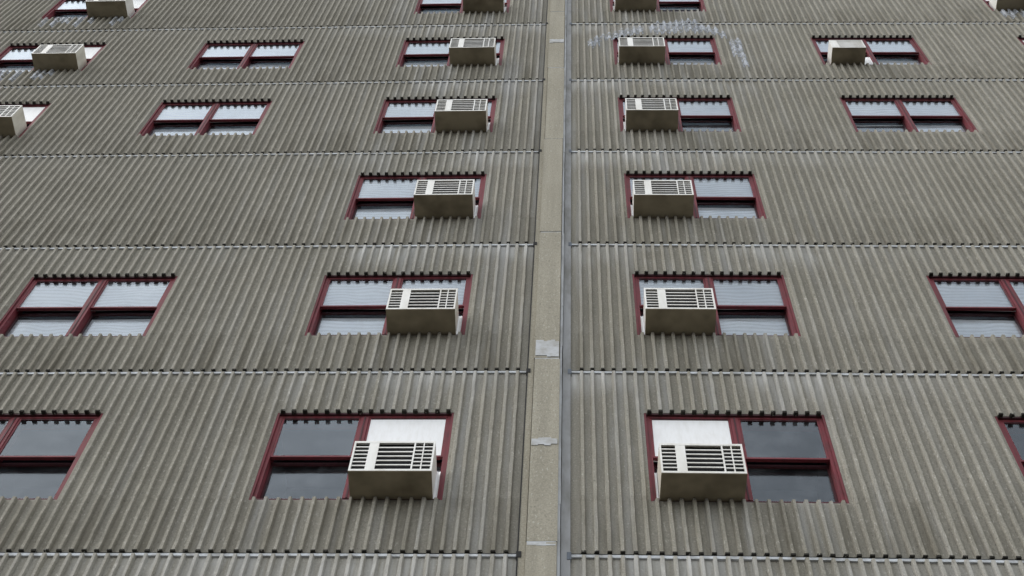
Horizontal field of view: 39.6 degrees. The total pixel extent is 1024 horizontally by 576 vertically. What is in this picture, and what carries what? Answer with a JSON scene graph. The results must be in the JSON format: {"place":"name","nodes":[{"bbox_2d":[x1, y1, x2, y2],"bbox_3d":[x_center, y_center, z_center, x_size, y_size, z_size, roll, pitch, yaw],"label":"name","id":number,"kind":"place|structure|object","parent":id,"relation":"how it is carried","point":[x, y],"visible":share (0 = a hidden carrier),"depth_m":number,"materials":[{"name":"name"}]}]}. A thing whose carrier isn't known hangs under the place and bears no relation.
{"place":"outdoors","nodes":[
{"label":"outdoors","id":0,"kind":"place"},
{"label":"road","id":1,"kind":"structure","parent":0,"visible":0},
{"bbox_2d":[1,13,1019,562],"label":"building shell","id":2,"kind":"object","parent":1,"relation":"on","point":[625,173],"depth_m":16.57,"materials":[{"name":"concrete"}]},
{"bbox_2d":[0,0,1023,503],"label":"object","id":3,"kind":"object","parent":2,"relation":"attached to","point":[766,486],"visible":0.02,"depth_m":13.26,"materials":[{"name":"glass"}]},
{"bbox_2d":[0,0,1023,575],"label":"ribbed wall","id":4,"kind":"structure","parent":1,"relation":"on","point":[170,462],"depth_m":15.23,"materials":[{"name":"concrete"}]},
{"bbox_2d":[0,0,1023,503],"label":"window frames","id":5,"kind":"structure","parent":4,"relation":"attached to","point":[12,426],"depth_m":14.92,"materials":[{"name":"red metal"}]},
{"bbox_2d":[0,105,26,137],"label":"window air conditioner","id":6,"kind":"object","parent":5,"relation":"attached to","point":[12,121],"depth_m":19.27,"materials":[{"name":"beige metal"}]},
{"bbox_2d":[31,44,86,71],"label":"window air conditioner","id":7,"kind":"object","parent":5,"relation":"attached to","point":[68,57],"depth_m":21.65,"materials":[{"name":"beige metal"}]},
{"bbox_2d":[85,0,134,18],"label":"window air conditioner","id":8,"kind":"object","parent":5,"relation":"attached to","point":[96,9],"depth_m":24.06,"materials":[{"name":"beige metal"}]},
{"bbox_2d":[348,441,436,498],"bbox_3d":[-0.981,1.566,11.802,0.690,0.459,0.439,0,-63,2],"label":"window air conditioner","id":9,"kind":"object","parent":5,"relation":"in","point":[393,469],"depth_m":11.62,"materials":[{"name":"beige metal"}]},
{"bbox_2d":[386,288,458,334],"bbox_3d":[-0.889,0.295,14.239,0.687,0.464,0.444,0,-63,2],"label":"window air conditioner","id":10,"kind":"object","parent":5,"relation":"attached to","point":[435,311],"depth_m":14.05,"materials":[{"name":"beige metal"}]},
{"bbox_2d":[413,179,474,218],"bbox_3d":[-0.782,-0.981,16.680,0.683,0.454,0.452,0,-63,2],"label":"window air conditioner","id":11,"kind":"object","parent":5,"relation":"attached to","point":[445,199],"depth_m":16.49,"materials":[{"name":"beige metal"}]},
{"bbox_2d":[434,99,487,132],"bbox_3d":[-0.673,-2.250,19.115,0.684,0.473,0.455,0,-63,2],"label":"window air conditioner","id":12,"kind":"object","parent":5,"relation":"attached to","point":[461,115],"depth_m":18.91,"materials":[{"name":"beige metal"}]},
{"bbox_2d":[449,38,495,65],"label":"window air conditioner","id":13,"kind":"object","parent":5,"relation":"attached to","point":[473,51],"depth_m":21.35,"materials":[{"name":"beige metal"}]},
{"bbox_2d":[463,0,504,12],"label":"window air conditioner","id":14,"kind":"object","parent":5,"relation":"attached to","point":[484,6],"depth_m":23.79,"materials":[{"name":"beige metal"}]},
{"bbox_2d":[0,0,1023,471],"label":"window blinds","id":15,"kind":"object","parent":5,"relation":"attached to","point":[378,294],"depth_m":15.25,"materials":[{"name":"grey plastic"}]},
{"bbox_2d":[23,0,1023,498],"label":"filler panels","id":16,"kind":"object","parent":5,"relation":"attached to","point":[663,430],"visible":0.53,"depth_m":12.57,"materials":[{"name":"white plastic"}]},
{"bbox_2d":[614,0,656,11],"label":"window air conditioner","id":17,"kind":"object","parent":5,"relation":"in","point":[634,5],"depth_m":23.68,"materials":[{"name":"beige metal"}]},
{"bbox_2d":[618,37,664,64],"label":"window air conditioner","id":18,"kind":"object","parent":5,"relation":"in","point":[641,50],"depth_m":21.24,"materials":[{"name":"beige metal"}]},
{"bbox_2d":[625,98,678,131],"bbox_3d":[1.859,-2.251,19.008,0.691,0.472,0.452,0,-63,2],"label":"window air conditioner","id":19,"kind":"object","parent":5,"relation":"in","point":[650,114],"depth_m":18.81,"materials":[{"name":"beige metal"}]},
{"bbox_2d":[632,180,693,217],"bbox_3d":[1.752,-0.975,16.570,0.692,0.450,0.442,0,-63,2],"label":"window air conditioner","id":20,"kind":"object","parent":5,"relation":"in","point":[661,198],"depth_m":16.38,"materials":[{"name":"beige metal"}]},
{"bbox_2d":[643,288,716,334],"bbox_3d":[1.658,0.292,14.137,0.690,0.459,0.441,0,-63,2],"label":"window air conditioner","id":21,"kind":"object","parent":5,"relation":"in","point":[677,311],"depth_m":13.94,"materials":[{"name":"beige metal"}]},
{"bbox_2d":[657,443,747,501],"bbox_3d":[1.550,1.570,11.691,0.696,0.455,0.434,0,-63,2],"label":"window air conditioner","id":22,"kind":"object","parent":5,"relation":"in","point":[698,472],"depth_m":11.51,"materials":[{"name":"beige metal"}]},
{"bbox_2d":[827,40,865,64],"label":"window air conditioner","id":23,"kind":"object","parent":5,"relation":"in","point":[844,52],"depth_m":21.12,"materials":[{"name":"beige metal"}]},
{"bbox_2d":[989,0,1023,10],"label":"window air conditioner","id":24,"kind":"object","parent":5,"relation":"in","point":[1006,5],"depth_m":23.46,"materials":[{"name":"beige metal"}]},
{"bbox_2d":[0,23,1023,564],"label":"panel joints","id":25,"kind":"object","parent":4,"relation":"attached to","point":[512,555],"visible":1,"depth_m":13.54,"materials":[{"name":"grey metal"}]},
{"bbox_2d":[0,9,1023,80],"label":"lime smears","id":26,"kind":"object","parent":4,"relation":"attached to","point":[81,19],"visible":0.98,"depth_m":22.70,"materials":[{"name":"grey"}]},
{"bbox_2d":[516,0,571,575],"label":"pilaster","id":27,"kind":"object","parent":4,"relation":"attached to","point":[545,496],"visible":1,"depth_m":13.75,"materials":[{"name":"concrete"}]}
]}

